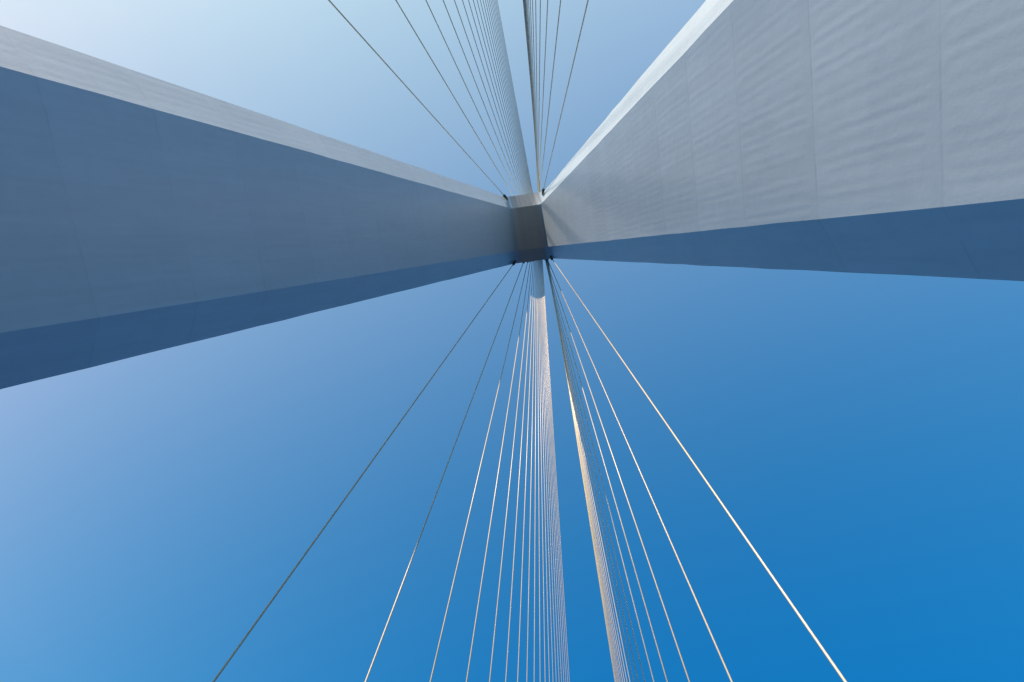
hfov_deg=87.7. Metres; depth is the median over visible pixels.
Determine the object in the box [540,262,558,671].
stay cable
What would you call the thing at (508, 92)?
stay cable
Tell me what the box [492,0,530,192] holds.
stay cable
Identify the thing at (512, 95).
stay cable
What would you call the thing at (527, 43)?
stay cable
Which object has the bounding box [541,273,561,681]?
stay cable
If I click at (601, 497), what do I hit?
stay cable
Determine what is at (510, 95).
stay cable
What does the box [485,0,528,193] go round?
stay cable
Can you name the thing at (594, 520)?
stay cable
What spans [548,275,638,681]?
stay cable
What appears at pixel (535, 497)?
stay cable
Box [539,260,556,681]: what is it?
stay cable
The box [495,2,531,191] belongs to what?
stay cable
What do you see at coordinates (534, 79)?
stay cable
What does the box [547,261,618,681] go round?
stay cable
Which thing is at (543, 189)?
stay cable
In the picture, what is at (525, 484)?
stay cable
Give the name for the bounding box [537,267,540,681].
stay cable
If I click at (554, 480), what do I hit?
stay cable
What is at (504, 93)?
stay cable
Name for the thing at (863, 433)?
sky
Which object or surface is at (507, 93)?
stay cable
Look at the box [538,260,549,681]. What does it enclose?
stay cable
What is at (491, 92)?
stay cable
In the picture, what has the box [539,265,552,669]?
stay cable
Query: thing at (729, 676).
stay cable
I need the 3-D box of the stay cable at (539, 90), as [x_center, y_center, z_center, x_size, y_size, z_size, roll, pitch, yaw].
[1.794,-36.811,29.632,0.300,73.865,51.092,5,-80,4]
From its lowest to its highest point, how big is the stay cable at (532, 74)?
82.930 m
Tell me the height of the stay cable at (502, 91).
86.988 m
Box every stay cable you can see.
[212,260,515,681]
[328,0,507,199]
[365,262,524,681]
[395,0,512,194]
[426,0,516,194]
[430,262,528,681]
[443,0,519,194]
[454,0,521,194]
[462,0,522,193]
[466,261,530,681]
[468,0,523,192]
[473,0,524,191]
[477,1,525,191]
[480,0,526,192]
[483,1,527,192]
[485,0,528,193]
[487,0,528,191]
[489,0,529,192]
[489,261,532,681]
[491,2,529,189]
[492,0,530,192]
[494,3,530,189]
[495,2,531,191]
[496,1,531,189]
[497,1,532,192]
[505,261,533,681]
[517,261,534,681]
[524,0,538,183]
[525,0,534,135]
[525,5,538,186]
[526,0,535,150]
[526,261,535,681]
[527,0,535,149]
[528,0,536,166]
[530,0,536,164]
[532,0,537,191]
[534,261,536,681]
[535,0,537,189]
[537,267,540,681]
[538,0,540,180]
[538,0,547,191]
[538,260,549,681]
[538,281,545,681]
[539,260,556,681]
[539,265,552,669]
[540,0,560,188]
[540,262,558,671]
[541,260,565,677]
[541,263,563,677]
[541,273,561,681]
[542,0,588,194]
[542,260,569,681]
[542,265,567,679]
[545,259,689,681]
[545,260,667,681]
[545,261,653,681]
[546,259,732,681]
[546,266,644,681]
[547,260,617,681]
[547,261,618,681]
[547,262,619,680]
[547,265,622,681]
[548,260,614,679]
[548,263,615,678]
[548,264,616,680]
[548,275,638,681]
[549,256,846,681]
[549,268,615,681]
[551,289,633,681]
[553,300,626,680]
[554,304,629,680]
[556,316,624,681]
[559,333,620,678]
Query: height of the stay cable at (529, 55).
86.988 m
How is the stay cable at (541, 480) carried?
attached to the bridge pylon
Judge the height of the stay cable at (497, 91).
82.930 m
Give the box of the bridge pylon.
[0,0,1023,388]
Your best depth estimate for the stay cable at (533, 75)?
61.81 m
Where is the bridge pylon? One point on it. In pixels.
(140, 214)
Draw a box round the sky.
[0,0,1023,681]
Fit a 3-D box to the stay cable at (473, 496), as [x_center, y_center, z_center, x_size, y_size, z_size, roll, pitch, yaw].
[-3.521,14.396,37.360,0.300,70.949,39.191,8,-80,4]
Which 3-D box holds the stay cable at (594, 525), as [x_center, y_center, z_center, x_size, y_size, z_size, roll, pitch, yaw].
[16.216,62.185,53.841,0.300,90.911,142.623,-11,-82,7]
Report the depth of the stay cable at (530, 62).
65.22 m
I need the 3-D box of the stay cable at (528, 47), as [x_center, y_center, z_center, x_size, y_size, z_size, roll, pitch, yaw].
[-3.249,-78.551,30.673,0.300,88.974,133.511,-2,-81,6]
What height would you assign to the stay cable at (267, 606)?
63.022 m
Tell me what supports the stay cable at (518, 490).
attached to the bridge pylon
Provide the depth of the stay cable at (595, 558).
87.47 m
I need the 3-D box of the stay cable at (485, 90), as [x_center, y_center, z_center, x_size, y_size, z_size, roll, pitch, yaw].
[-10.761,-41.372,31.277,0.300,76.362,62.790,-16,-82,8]
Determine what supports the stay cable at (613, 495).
attached to the bridge pylon
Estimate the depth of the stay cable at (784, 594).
18.82 m
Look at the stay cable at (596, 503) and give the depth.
59.91 m
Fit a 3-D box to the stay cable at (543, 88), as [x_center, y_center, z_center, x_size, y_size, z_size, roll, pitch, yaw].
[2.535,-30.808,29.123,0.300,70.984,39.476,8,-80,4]
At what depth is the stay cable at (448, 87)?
42.85 m
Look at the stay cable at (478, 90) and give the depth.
53.33 m
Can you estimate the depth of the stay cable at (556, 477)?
92.20 m
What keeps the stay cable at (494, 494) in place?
attached to the bridge pylon
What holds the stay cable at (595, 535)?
attached to the bridge pylon
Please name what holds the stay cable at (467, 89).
attached to the bridge pylon
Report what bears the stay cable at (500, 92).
attached to the bridge pylon
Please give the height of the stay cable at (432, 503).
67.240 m
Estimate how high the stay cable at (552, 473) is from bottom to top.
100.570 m
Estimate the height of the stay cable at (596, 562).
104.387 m
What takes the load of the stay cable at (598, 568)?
attached to the bridge pylon
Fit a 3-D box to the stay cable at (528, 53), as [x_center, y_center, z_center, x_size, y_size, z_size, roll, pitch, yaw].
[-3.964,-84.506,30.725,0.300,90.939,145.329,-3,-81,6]
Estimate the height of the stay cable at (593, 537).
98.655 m
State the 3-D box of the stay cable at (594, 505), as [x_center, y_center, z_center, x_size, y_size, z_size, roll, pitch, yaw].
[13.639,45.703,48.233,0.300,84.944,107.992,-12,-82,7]
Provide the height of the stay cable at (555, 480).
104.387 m
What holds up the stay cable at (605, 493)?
attached to the bridge pylon
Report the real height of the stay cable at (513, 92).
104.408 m
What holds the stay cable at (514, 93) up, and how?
attached to the bridge pylon
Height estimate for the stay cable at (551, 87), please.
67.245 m
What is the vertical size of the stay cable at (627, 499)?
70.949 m
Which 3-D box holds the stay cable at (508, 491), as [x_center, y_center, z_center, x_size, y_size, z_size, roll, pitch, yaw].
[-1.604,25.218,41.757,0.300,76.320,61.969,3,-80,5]
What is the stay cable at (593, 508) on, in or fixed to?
attached to the bridge pylon
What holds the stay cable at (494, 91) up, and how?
attached to the bridge pylon
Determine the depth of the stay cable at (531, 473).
61.87 m
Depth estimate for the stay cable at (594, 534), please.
75.08 m
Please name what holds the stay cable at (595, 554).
attached to the bridge pylon
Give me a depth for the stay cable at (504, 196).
34.64 m
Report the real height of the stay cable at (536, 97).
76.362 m

